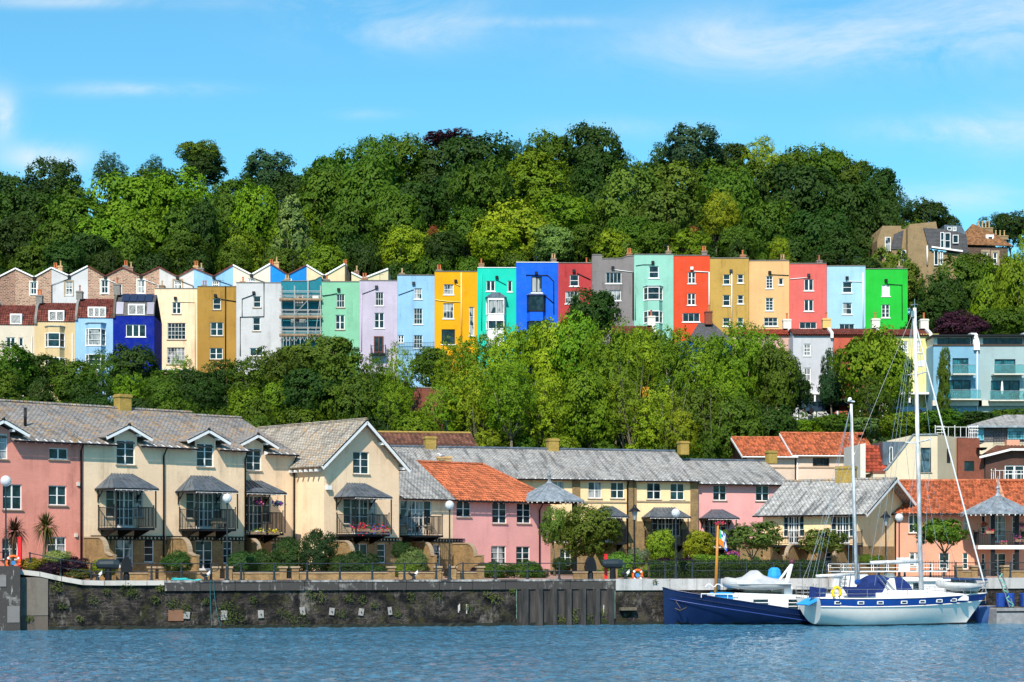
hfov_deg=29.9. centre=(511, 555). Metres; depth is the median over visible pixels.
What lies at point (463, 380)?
tree
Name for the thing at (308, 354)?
tree
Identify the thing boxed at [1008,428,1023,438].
window
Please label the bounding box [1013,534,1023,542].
flower box
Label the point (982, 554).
window
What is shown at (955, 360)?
window
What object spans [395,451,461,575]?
slate roofed house
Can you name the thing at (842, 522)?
french door
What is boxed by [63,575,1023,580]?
pavement
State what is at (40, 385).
tree
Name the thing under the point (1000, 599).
plastic drum
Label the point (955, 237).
window
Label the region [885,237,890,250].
window
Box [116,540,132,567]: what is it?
door
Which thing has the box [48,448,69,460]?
window
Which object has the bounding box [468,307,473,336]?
window
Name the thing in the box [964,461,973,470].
window
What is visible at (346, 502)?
window
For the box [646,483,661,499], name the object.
window
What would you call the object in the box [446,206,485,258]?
tree
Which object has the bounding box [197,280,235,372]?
terraced house
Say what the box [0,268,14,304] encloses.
gabled terraced house
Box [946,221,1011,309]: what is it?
stone villa
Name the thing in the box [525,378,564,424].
tree
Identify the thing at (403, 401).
tree
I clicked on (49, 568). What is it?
bush
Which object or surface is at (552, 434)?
tree
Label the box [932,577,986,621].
sailboat
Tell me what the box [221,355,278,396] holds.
tree
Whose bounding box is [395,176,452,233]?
tree
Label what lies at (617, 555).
bush
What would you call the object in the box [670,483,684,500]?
window
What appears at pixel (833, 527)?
window
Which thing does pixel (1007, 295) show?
tree
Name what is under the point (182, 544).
garden wall
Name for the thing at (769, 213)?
tree
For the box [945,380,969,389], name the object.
window
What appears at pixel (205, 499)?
french door
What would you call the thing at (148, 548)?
window
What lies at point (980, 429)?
window
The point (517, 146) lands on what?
tree
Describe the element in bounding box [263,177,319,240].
tree
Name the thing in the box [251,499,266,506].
hanging basket
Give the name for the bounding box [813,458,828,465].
window
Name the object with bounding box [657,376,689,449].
bare stemmed tree
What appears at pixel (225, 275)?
gabled terraced house
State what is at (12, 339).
window
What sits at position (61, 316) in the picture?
window
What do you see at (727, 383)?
tree
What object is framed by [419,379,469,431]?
tree
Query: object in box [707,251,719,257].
tree
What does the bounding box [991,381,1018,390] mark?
window
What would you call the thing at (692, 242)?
tree
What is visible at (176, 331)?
window
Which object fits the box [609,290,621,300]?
window
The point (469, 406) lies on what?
tree
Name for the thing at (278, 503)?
hanging basket
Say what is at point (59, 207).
tree
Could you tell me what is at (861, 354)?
tree
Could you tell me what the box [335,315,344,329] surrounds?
window
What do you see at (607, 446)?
tree
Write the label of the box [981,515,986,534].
window
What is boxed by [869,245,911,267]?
tree
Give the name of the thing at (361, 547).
door
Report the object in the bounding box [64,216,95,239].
tree
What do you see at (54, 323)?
terraced house
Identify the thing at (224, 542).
window
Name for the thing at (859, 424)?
tree
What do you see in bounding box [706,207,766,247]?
tree
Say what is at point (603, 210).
tree
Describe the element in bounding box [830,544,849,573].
garden wall
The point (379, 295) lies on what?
window
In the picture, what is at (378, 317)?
window
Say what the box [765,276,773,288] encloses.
window
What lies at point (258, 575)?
garden wall
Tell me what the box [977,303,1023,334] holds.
tree
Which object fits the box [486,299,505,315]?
bay window
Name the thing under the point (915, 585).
cabin window
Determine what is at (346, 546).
garden wall
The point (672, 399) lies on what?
tree
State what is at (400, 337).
window
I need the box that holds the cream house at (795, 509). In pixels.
[752,466,916,575]
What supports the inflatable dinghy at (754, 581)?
on the blue barge at (715, 607)
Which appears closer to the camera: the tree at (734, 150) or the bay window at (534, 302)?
the bay window at (534, 302)
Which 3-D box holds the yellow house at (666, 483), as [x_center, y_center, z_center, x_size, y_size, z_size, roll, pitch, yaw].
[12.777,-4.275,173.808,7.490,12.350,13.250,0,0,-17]
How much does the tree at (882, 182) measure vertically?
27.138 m
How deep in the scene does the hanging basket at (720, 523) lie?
160.91 m
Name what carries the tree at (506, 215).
on the ground
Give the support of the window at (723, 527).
in the pink house at (734, 491)
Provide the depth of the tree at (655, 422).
191.61 m
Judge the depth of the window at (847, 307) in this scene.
263.08 m
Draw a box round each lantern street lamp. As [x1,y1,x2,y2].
[629,504,640,577]
[880,511,891,573]
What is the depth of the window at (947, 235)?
298.18 m
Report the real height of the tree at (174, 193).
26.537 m
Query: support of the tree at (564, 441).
on the ground
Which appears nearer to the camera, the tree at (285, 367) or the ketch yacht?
the ketch yacht
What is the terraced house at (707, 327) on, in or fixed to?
on the ground
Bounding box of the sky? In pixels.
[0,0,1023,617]
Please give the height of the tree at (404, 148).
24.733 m
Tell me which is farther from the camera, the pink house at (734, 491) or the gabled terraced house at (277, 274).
the gabled terraced house at (277, 274)
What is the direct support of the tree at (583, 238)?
on the ground
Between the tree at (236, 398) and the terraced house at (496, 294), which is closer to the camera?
the tree at (236, 398)
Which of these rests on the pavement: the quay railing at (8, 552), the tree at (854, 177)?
the quay railing at (8, 552)
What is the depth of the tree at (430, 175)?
343.24 m
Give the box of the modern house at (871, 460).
[844,433,956,479]
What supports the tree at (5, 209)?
on the ground
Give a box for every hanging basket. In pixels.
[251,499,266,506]
[270,500,283,507]
[715,520,725,526]
[977,521,987,528]
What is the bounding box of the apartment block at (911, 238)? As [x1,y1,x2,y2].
[867,210,968,306]
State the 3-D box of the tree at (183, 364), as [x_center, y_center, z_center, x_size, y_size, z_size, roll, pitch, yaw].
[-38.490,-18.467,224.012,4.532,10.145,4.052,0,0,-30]
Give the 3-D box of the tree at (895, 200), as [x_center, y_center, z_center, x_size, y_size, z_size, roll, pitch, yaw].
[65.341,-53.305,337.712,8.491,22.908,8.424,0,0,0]
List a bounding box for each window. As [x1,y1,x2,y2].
[0,434,8,459]
[2,484,23,510]
[2,538,16,560]
[6,337,14,344]
[10,314,20,323]
[19,338,22,346]
[31,282,36,294]
[45,333,64,347]
[46,537,67,553]
[47,485,67,506]
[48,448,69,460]
[49,311,63,320]
[65,282,72,295]
[85,328,105,346]
[85,354,105,369]
[88,308,104,316]
[100,280,108,293]
[105,490,114,517]
[115,440,136,465]
[125,324,145,337]
[128,305,143,314]
[133,491,144,518]
[137,280,144,293]
[143,539,155,562]
[166,323,185,339]
[166,347,184,364]
[171,302,181,314]
[174,280,181,287]
[185,493,196,519]
[196,443,214,467]
[209,322,223,336]
[210,348,222,359]
[212,281,218,285]
[212,298,221,309]
[213,493,220,517]
[222,541,231,564]
[246,448,262,471]
[250,348,262,356]
[252,296,261,307]
[252,318,260,331]
[262,496,269,523]
[291,319,305,326]
[295,297,303,306]
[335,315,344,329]
[336,294,344,307]
[343,498,352,524]
[352,451,370,474]
[368,499,377,525]
[373,313,384,328]
[375,292,383,305]
[377,544,384,562]
[398,335,403,343]
[400,500,409,525]
[413,309,422,324]
[413,335,421,348]
[414,288,422,299]
[423,501,430,526]
[433,545,439,565]
[441,329,455,344]
[442,303,453,319]
[443,284,453,295]
[456,502,471,517]
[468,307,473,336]
[486,281,495,291]
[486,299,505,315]
[486,320,505,329]
[491,546,507,565]
[492,503,507,524]
[507,281,512,292]
[516,503,531,524]
[516,546,528,562]
[527,295,545,311]
[527,321,543,329]
[531,277,542,292]
[552,481,563,488]
[560,549,569,559]
[564,291,578,304]
[569,275,579,286]
[587,482,602,498]
[605,273,621,283]
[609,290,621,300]
[610,482,624,498]
[643,287,662,300]
[643,311,662,323]
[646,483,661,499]
[648,266,659,278]
[651,518,657,533]
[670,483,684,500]
[673,518,679,536]
[682,313,700,322]
[687,272,695,283]
[687,293,695,305]
[705,520,709,533]
[712,485,725,500]
[721,520,725,531]
[722,274,730,284]
[722,295,730,306]
[722,318,730,326]
[737,274,743,283]
[737,295,743,304]
[752,599,768,604]
[755,486,768,501]
[764,318,778,326]
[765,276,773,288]
[765,298,773,311]
[778,278,783,285]
[781,517,787,537]
[787,599,798,608]
[797,516,804,537]
[799,322,815,328]
[803,279,813,291]
[803,300,813,311]
[803,344,810,356]
[804,368,810,383]
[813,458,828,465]
[825,552,831,566]
[831,516,835,531]
[839,324,853,328]
[842,282,852,293]
[842,303,852,314]
[847,516,852,537]
[881,285,890,296]
[881,305,890,317]
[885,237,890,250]
[889,447,892,462]
[901,250,905,262]
[901,341,907,352]
[908,515,916,533]
[909,552,917,566]
[913,583,918,589]
[917,341,919,352]
[921,448,931,472]
[934,250,937,264]
[937,338,969,343]
[939,553,950,569]
[940,232,943,247]
[940,251,942,264]
[945,233,950,248]
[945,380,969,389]
[947,449,949,462]
[953,235,958,242]
[953,358,967,363]
[963,553,968,569]
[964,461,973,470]
[964,515,968,532]
[978,427,983,439]
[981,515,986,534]
[981,553,984,569]
[983,338,1022,343]
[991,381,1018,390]
[993,253,997,264]
[995,359,1014,363]
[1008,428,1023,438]
[1011,516,1014,534]
[1012,553,1014,569]
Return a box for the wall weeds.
[25,579,657,627]
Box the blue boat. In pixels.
[975,606,995,622]
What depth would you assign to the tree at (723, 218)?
308.53 m
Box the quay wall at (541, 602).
[0,566,1023,630]
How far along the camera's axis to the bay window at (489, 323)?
261.67 m
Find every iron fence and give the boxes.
[648,558,829,578]
[924,560,954,577]
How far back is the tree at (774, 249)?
285.37 m
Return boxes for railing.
[0,551,9,565]
[28,552,218,579]
[233,562,443,579]
[455,562,592,578]
[618,562,671,578]
[646,559,825,578]
[685,562,982,578]
[983,562,1023,577]
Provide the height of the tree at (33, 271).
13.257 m
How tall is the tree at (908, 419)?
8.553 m
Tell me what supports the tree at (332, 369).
on the ground
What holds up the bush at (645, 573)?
on the pavement
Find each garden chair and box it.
[405,523,413,534]
[424,523,432,534]
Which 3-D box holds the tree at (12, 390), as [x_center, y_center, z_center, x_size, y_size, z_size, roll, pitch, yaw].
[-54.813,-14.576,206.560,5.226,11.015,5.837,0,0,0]
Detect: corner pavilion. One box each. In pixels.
[524,464,584,574]
[960,477,1023,575]
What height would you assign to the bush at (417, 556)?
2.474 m
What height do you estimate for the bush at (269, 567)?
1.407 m
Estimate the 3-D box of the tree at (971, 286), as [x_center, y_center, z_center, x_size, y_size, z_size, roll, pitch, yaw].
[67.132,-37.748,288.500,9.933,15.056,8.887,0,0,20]
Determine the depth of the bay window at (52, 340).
251.34 m
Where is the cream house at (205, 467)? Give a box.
[112,406,250,576]
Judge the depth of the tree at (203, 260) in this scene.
286.60 m
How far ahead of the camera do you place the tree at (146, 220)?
318.88 m
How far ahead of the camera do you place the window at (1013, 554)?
150.08 m
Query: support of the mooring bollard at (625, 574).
on the pavement
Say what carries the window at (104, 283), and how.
in the gabled terraced house at (100, 285)
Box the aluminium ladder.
[997,573,1013,606]
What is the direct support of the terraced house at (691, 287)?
on the ground
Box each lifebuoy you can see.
[5,555,20,565]
[632,569,642,578]
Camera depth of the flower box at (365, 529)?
137.58 m
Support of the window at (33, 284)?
in the gabled terraced house at (27, 285)
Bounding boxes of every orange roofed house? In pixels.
[726,436,797,479]
[779,404,870,479]
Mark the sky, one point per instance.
(931, 92)
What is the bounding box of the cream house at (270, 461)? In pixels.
[193,413,299,576]
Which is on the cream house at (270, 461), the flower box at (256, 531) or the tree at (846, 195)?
the flower box at (256, 531)
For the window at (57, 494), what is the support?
in the pink house at (41, 459)
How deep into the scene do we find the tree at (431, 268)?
285.43 m
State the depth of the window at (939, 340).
232.45 m
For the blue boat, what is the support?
on the water
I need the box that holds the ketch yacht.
[796,299,987,625]
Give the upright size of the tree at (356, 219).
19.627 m
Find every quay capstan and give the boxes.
[96,559,118,580]
[602,559,622,578]
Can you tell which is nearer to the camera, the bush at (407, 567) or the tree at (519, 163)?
the bush at (407, 567)
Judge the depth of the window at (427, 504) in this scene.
148.19 m
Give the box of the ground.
[20,392,955,618]
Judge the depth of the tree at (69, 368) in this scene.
220.44 m
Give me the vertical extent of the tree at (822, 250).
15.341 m
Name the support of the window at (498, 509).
in the rose house at (496, 517)
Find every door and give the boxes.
[115,490,133,527]
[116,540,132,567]
[195,493,212,528]
[196,541,211,569]
[246,496,261,532]
[351,499,367,533]
[353,544,366,556]
[374,336,382,352]
[408,500,423,534]
[658,518,672,537]
[710,520,720,547]
[788,517,798,544]
[837,516,848,542]
[990,515,1005,542]
[990,553,1005,575]
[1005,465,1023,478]
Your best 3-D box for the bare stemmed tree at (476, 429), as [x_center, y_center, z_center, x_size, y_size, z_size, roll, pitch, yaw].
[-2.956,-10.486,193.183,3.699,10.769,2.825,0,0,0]
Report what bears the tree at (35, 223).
on the ground
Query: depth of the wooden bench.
131.56 m
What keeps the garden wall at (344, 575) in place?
on the pavement
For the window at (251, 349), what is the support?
in the terraced house at (258, 311)
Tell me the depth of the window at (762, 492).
172.28 m
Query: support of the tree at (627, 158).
on the ground
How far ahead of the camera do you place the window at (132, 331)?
252.33 m
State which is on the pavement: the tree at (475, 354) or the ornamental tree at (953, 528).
the ornamental tree at (953, 528)
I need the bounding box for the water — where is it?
[0,618,1023,681]
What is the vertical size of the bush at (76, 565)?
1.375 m
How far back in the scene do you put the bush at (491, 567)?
134.60 m
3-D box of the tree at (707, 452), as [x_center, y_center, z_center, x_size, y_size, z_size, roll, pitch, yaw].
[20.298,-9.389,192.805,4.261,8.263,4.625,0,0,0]
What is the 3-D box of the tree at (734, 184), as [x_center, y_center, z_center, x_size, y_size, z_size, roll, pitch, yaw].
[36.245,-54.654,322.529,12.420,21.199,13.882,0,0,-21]
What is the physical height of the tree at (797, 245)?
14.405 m
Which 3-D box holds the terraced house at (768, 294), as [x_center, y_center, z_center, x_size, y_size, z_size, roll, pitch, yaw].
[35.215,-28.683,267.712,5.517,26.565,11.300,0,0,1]
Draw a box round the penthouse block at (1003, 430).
[946,415,1023,453]
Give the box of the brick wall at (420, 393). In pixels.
[411,387,442,430]
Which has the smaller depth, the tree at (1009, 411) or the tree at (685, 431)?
the tree at (685, 431)
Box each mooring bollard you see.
[91,570,102,580]
[200,570,210,579]
[408,570,417,579]
[620,569,629,578]
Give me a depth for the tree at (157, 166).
349.01 m
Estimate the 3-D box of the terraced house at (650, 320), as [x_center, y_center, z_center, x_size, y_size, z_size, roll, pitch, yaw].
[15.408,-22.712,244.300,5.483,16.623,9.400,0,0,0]
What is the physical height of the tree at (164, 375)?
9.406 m
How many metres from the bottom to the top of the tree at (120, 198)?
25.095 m
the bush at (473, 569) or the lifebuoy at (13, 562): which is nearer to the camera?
the lifebuoy at (13, 562)
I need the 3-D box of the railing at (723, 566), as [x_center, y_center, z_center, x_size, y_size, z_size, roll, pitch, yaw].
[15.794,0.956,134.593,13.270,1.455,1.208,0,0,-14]
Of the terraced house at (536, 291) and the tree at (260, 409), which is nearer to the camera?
the tree at (260, 409)
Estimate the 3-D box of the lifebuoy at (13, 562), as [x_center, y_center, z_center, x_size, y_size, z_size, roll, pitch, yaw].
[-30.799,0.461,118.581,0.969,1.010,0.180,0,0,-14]
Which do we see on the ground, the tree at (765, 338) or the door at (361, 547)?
the tree at (765, 338)
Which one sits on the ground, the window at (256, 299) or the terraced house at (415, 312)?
the terraced house at (415, 312)
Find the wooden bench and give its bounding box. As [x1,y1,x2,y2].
[212,518,228,528]
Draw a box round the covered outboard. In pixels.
[767,567,780,578]
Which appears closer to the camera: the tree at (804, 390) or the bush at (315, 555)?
the bush at (315, 555)
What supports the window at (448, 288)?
in the terraced house at (455, 304)
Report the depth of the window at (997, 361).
232.23 m
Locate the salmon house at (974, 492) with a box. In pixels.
[891,478,1023,575]
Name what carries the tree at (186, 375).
on the ground
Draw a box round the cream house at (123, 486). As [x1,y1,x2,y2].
[32,394,168,578]
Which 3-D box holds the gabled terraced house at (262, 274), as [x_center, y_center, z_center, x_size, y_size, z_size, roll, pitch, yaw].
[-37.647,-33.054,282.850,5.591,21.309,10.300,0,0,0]
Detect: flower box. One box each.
[246,528,268,534]
[268,528,281,535]
[350,521,370,535]
[368,524,380,534]
[378,522,393,535]
[724,550,739,555]
[983,528,995,534]
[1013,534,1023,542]
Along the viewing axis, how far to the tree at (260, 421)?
199.22 m
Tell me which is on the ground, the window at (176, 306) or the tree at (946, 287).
the tree at (946, 287)
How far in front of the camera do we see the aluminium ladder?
130.49 m
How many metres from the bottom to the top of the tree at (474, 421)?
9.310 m
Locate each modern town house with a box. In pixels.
[925,333,981,414]
[977,333,1023,414]
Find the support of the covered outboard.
attached to the inflatable dinghy at (754, 581)
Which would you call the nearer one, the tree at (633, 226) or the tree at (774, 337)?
the tree at (774, 337)
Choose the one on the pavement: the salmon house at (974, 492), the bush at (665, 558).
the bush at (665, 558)
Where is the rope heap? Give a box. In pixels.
[171,578,200,579]
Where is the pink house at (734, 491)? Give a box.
[681,450,786,559]
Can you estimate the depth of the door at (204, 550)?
132.64 m
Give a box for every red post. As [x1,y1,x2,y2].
[17,537,21,569]
[604,554,607,578]
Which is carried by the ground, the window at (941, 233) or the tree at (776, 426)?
the tree at (776, 426)
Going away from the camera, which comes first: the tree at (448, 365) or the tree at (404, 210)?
the tree at (448, 365)
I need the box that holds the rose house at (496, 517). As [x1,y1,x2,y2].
[417,460,559,574]
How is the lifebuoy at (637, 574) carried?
attached to the quay railing at (664, 563)
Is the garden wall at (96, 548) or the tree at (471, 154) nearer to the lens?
the garden wall at (96, 548)
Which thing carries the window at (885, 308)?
in the terraced house at (887, 294)
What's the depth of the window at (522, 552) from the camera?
155.00 m
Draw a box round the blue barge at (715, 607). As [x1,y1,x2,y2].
[662,525,815,624]
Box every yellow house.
[390,436,634,570]
[611,441,700,569]
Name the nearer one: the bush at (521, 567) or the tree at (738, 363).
the bush at (521, 567)
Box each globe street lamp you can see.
[0,475,10,565]
[223,494,231,579]
[445,500,453,578]
[671,508,679,578]
[895,513,902,576]
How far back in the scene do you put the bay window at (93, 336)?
251.34 m
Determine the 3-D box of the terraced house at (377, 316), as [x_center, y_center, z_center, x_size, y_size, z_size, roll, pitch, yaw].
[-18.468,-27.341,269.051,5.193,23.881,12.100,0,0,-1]
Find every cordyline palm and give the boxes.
[2,516,28,565]
[32,511,61,571]
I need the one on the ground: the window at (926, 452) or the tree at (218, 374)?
the tree at (218, 374)
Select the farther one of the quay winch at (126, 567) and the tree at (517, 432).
the tree at (517, 432)
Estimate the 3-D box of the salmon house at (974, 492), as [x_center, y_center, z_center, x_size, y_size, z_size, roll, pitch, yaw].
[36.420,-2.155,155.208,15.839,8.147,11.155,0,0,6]
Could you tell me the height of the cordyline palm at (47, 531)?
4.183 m
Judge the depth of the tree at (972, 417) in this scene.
204.32 m
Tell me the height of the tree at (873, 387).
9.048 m
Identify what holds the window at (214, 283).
in the gabled terraced house at (225, 275)
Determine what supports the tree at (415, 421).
on the ground
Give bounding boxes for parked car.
[803,401,839,413]
[826,401,856,413]
[893,402,925,413]
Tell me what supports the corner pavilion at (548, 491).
on the pavement
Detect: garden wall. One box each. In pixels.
[83,536,116,579]
[129,566,156,579]
[157,566,220,579]
[166,537,199,570]
[223,566,287,579]
[246,538,261,558]
[290,566,395,579]
[332,540,354,561]
[398,566,443,579]
[412,541,436,570]
[447,566,484,578]
[452,543,484,571]
[572,568,617,578]
[782,544,800,559]
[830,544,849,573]
[953,565,978,577]
[1000,565,1023,577]
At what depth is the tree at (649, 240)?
286.45 m
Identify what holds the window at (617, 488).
in the yellow house at (597, 477)
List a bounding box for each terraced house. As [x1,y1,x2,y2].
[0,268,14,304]
[0,301,35,397]
[15,263,57,304]
[34,289,75,400]
[51,261,87,302]
[75,285,113,400]
[88,258,128,298]
[113,278,161,380]
[123,259,158,294]
[155,281,196,373]
[159,259,199,287]
[194,263,232,287]
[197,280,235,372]
[233,257,273,285]
[236,277,280,373]
[270,257,306,281]
[281,275,322,352]
[306,260,350,280]
[322,275,358,375]
[351,266,391,280]
[359,273,396,376]
[397,268,434,386]
[435,265,476,372]
[477,259,515,381]
[516,253,557,358]
[558,258,591,364]
[591,248,633,346]
[611,310,655,399]
[634,245,673,384]
[672,305,730,390]
[674,246,709,341]
[710,250,748,335]
[728,313,792,409]
[749,251,788,328]
[786,312,833,419]
[789,254,826,328]
[827,256,865,328]
[831,312,882,416]
[866,261,907,328]
[883,313,932,415]
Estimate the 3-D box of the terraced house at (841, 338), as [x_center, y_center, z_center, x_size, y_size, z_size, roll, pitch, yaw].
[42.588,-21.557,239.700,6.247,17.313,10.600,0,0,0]
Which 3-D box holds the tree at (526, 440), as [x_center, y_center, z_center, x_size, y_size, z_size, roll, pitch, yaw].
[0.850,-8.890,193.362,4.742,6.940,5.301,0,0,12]
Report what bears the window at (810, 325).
in the terraced house at (808, 295)
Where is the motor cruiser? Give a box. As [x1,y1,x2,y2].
[828,558,950,592]
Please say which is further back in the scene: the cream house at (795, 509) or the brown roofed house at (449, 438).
the brown roofed house at (449, 438)
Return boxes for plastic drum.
[996,592,1004,606]
[1006,592,1014,606]
[1020,592,1023,606]
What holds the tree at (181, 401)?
on the ground
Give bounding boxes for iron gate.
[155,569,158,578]
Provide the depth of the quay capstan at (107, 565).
120.17 m
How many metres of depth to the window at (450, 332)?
263.34 m
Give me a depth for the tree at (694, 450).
191.53 m
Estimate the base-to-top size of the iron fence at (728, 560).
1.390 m
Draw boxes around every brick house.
[935,425,987,478]
[979,445,1023,478]
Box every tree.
[0,171,32,196]
[0,185,61,239]
[0,192,41,234]
[0,210,33,270]
[0,242,7,271]
[0,340,41,395]
[0,368,30,399]
[5,242,51,273]
[6,213,48,266]
[11,396,38,400]
[16,353,66,393]
[20,267,43,275]
[22,156,83,203]
[25,376,56,401]
[27,217,81,256]
[34,193,111,239]
[42,240,89,273]
[43,180,90,218]
[47,358,98,402]
[59,231,117,273]
[63,378,111,403]
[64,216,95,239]
[65,211,133,255]
[78,348,129,398]
[79,393,113,405]
[81,168,172,219]
[89,247,124,274]
[91,151,129,201]
[103,192,129,202]
[104,341,161,397]
[110,202,174,254]
[111,372,147,401]
[113,229,151,269]
[114,210,161,244]
[132,166,181,189]
[132,250,174,274]
[132,396,161,408]
[138,366,180,409]
[140,163,217,215]
[141,153,170,177]
[144,378,182,409]
[152,191,228,257]
[156,395,199,413]
[157,231,215,273]
[161,206,227,258]
[166,354,194,382]
[166,368,216,409]
[173,138,226,182]
[175,248,214,275]
[180,149,228,190]
[185,199,222,273]
[186,378,227,413]
[190,358,249,401]
[199,405,232,415]
[207,187,250,233]
[208,176,257,210]
[214,241,254,272]
[215,227,267,273]
[218,218,271,253]
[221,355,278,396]
[226,385,262,416]
[227,182,279,252]
[238,147,296,196]
[240,396,276,426]
[249,345,303,388]
[249,414,275,427]
[258,245,304,273]
[259,377,292,424]
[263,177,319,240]
[265,208,321,249]
[266,193,314,268]
[272,172,309,208]
[272,341,328,377]
[274,235,321,263]
[274,363,341,421]
[274,405,327,424]
[295,164,357,238]
[296,144,358,200]
[297,241,349,273]
[298,331,365,383]
[302,350,376,420]
[317,197,378,263]
[327,229,370,267]
[328,373,389,429]
[329,153,419,248]
[347,240,382,277]
[351,133,404,196]
[357,352,388,387]
[362,184,429,248]
[367,379,414,430]
[367,393,403,430]
[371,225,404,274]
[371,371,406,411]
[378,131,434,189]
[378,340,415,407]
[380,224,433,272]
[380,426,395,430]
[383,258,417,279]
[387,408,439,430]
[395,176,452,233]
[409,346,454,386]
[411,140,460,186]
[414,250,455,274]
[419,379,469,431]
[421,227,466,268]
[422,127,478,149]
[426,129,515,178]
[426,228,467,270]
[428,225,438,234]
[429,333,475,392]
[432,158,481,223]
[436,222,470,266]
[442,359,502,432]
[444,156,519,225]
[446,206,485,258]
[449,374,489,404]
[452,255,485,270]
[454,331,506,410]
[457,419,488,445]
[461,401,488,431]
[466,196,552,266]
[468,408,494,446]
[469,221,524,266]
[473,428,509,446]
[477,353,542,446]
[484,322,534,412]
[491,372,528,407]
[493,426,532,446]
[496,398,528,442]
[497,250,529,266]
[500,138,527,180]
[503,321,549,384]
[504,150,573,199]
[509,161,569,212]
[513,432,539,446]
[518,208,550,261]
[520,370,578,443]
[520,385,544,445]
[524,126,573,187]
[524,180,575,220]
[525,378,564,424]
[526,315,585,394]
[529,224,575,261]
[535,255,570,261]
[536,192,595,238]
[537,421,576,447]
[538,505,566,575]
[540,432,583,447]
[541,395,559,442]
[548,308,606,386]
[554,367,615,447]
[555,503,622,559]
[558,120,625,188]
[562,152,634,208]
[564,223,613,261]
[565,283,624,339]
[570,166,607,225]
[578,247,608,261]
[578,317,651,444]
[578,414,619,447]
[579,418,613,447]
[587,341,627,377]
[590,159,667,230]
[591,228,633,257]
[593,439,619,448]
[595,371,656,448]
[604,215,651,251]
[606,325,651,358]
[611,365,649,448]
[612,238,640,257]
[612,407,650,442]
[613,322,669,404]
[615,432,644,448]
[617,149,642,192]
[620,202,644,227]
[623,429,666,449]
[629,326,677,389]
[630,381,689,448]
[633,187,708,243]
[635,154,705,211]
[635,219,676,253]
[642,142,672,175]
[643,324,705,410]
[645,528,674,559]
[647,378,679,419]
[647,419,697,457]
[648,242,677,254]
[653,392,688,424]
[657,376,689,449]
[657,407,700,454]
[662,122,727,173]
[669,227,713,254]
[670,382,726,453]
[674,332,724,410]
[682,238,716,256]
[682,436,705,458]
[682,527,718,557]
[690,157,754,205]
[692,219,718,253]
[693,167,762,247]
[696,423,729,458]
[697,187,743,255]
[701,402,732,458]
[702,332,732,371]
[702,369,748,421]
[704,392,764,458]
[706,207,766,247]
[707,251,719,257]
[709,139,756,172]
[709,317,767,406]
[716,224,759,259]
[719,231,768,259]
[723,520,783,559]
[724,239,758,259]
[732,335,776,392]
[738,195,797,258]
[741,134,788,179]
[741,157,794,203]
[741,324,790,403]
[744,403,798,435]
[748,341,799,413]
[749,159,840,231]
[767,231,819,262]
[767,235,790,262]
[771,142,813,189]
[774,256,802,262]
[774,416,803,431]
[776,203,851,261]
[777,357,813,415]
[778,184,824,212]
[793,419,819,431]
[795,140,852,192]
[798,528,849,559]
[801,242,840,263]
[804,252,853,264]
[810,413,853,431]
[811,426,826,431]
[813,224,871,264]
[816,347,847,419]
[819,176,899,228]
[819,377,842,420]
[827,320,913,439]
[831,153,874,187]
[841,417,884,440]
[845,199,902,253]
[846,253,881,267]
[851,374,894,441]
[858,165,905,206]
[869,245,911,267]
[872,338,908,410]
[873,189,905,224]
[879,410,925,438]
[881,258,926,310]
[890,218,932,250]
[897,192,916,225]
[900,196,953,228]
[900,322,935,333]
[908,299,960,330]
[909,266,970,320]
[910,518,969,576]
[919,406,967,435]
[927,254,990,316]
[931,309,991,333]
[936,344,951,417]
[938,216,961,228]
[950,251,999,296]
[959,411,1000,425]
[967,262,1015,329]
[977,211,1008,234]
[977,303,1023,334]
[987,407,1023,416]
[990,208,1023,262]
[993,250,1023,333]
[1009,231,1023,283]
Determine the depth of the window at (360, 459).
140.34 m
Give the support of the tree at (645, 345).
on the ground
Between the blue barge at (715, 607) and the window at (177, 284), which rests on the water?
the blue barge at (715, 607)
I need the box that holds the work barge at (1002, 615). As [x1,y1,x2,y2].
[988,607,1023,623]
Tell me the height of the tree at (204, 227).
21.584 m
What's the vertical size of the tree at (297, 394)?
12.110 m
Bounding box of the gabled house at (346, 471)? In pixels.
[257,417,410,573]
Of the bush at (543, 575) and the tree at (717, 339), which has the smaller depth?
the bush at (543, 575)
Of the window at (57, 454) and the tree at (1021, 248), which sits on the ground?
the tree at (1021, 248)
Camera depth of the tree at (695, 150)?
343.53 m
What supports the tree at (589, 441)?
on the ground
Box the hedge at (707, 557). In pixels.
[691,554,738,559]
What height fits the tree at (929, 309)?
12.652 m
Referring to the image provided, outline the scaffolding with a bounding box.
[279,279,321,347]
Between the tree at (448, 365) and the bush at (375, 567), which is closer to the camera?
the bush at (375, 567)
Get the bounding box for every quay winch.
[120,557,131,580]
[584,557,596,578]
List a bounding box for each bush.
[21,557,50,570]
[31,559,71,576]
[43,550,74,563]
[58,556,92,577]
[62,568,93,579]
[92,558,116,576]
[159,549,193,572]
[225,550,265,571]
[251,548,284,570]
[266,560,292,575]
[271,536,312,576]
[298,528,341,570]
[329,553,351,570]
[335,550,384,570]
[360,564,386,570]
[391,540,412,558]
[393,547,430,570]
[394,562,420,577]
[470,562,489,574]
[479,561,517,577]
[504,559,542,577]
[522,562,542,577]
[530,569,551,577]
[552,557,575,572]
[601,551,644,577]
[628,547,650,566]
[642,564,647,577]
[652,557,683,560]
[858,554,884,566]
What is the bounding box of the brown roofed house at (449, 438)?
[378,420,476,445]
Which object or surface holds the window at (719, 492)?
in the pink house at (734, 491)
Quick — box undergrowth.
[45,382,1021,559]
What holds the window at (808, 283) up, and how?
in the terraced house at (808, 295)
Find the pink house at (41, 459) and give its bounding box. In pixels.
[0,399,87,584]
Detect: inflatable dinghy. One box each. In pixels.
[722,570,791,592]
[935,580,981,590]
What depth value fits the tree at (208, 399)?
208.17 m
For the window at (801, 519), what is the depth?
149.13 m

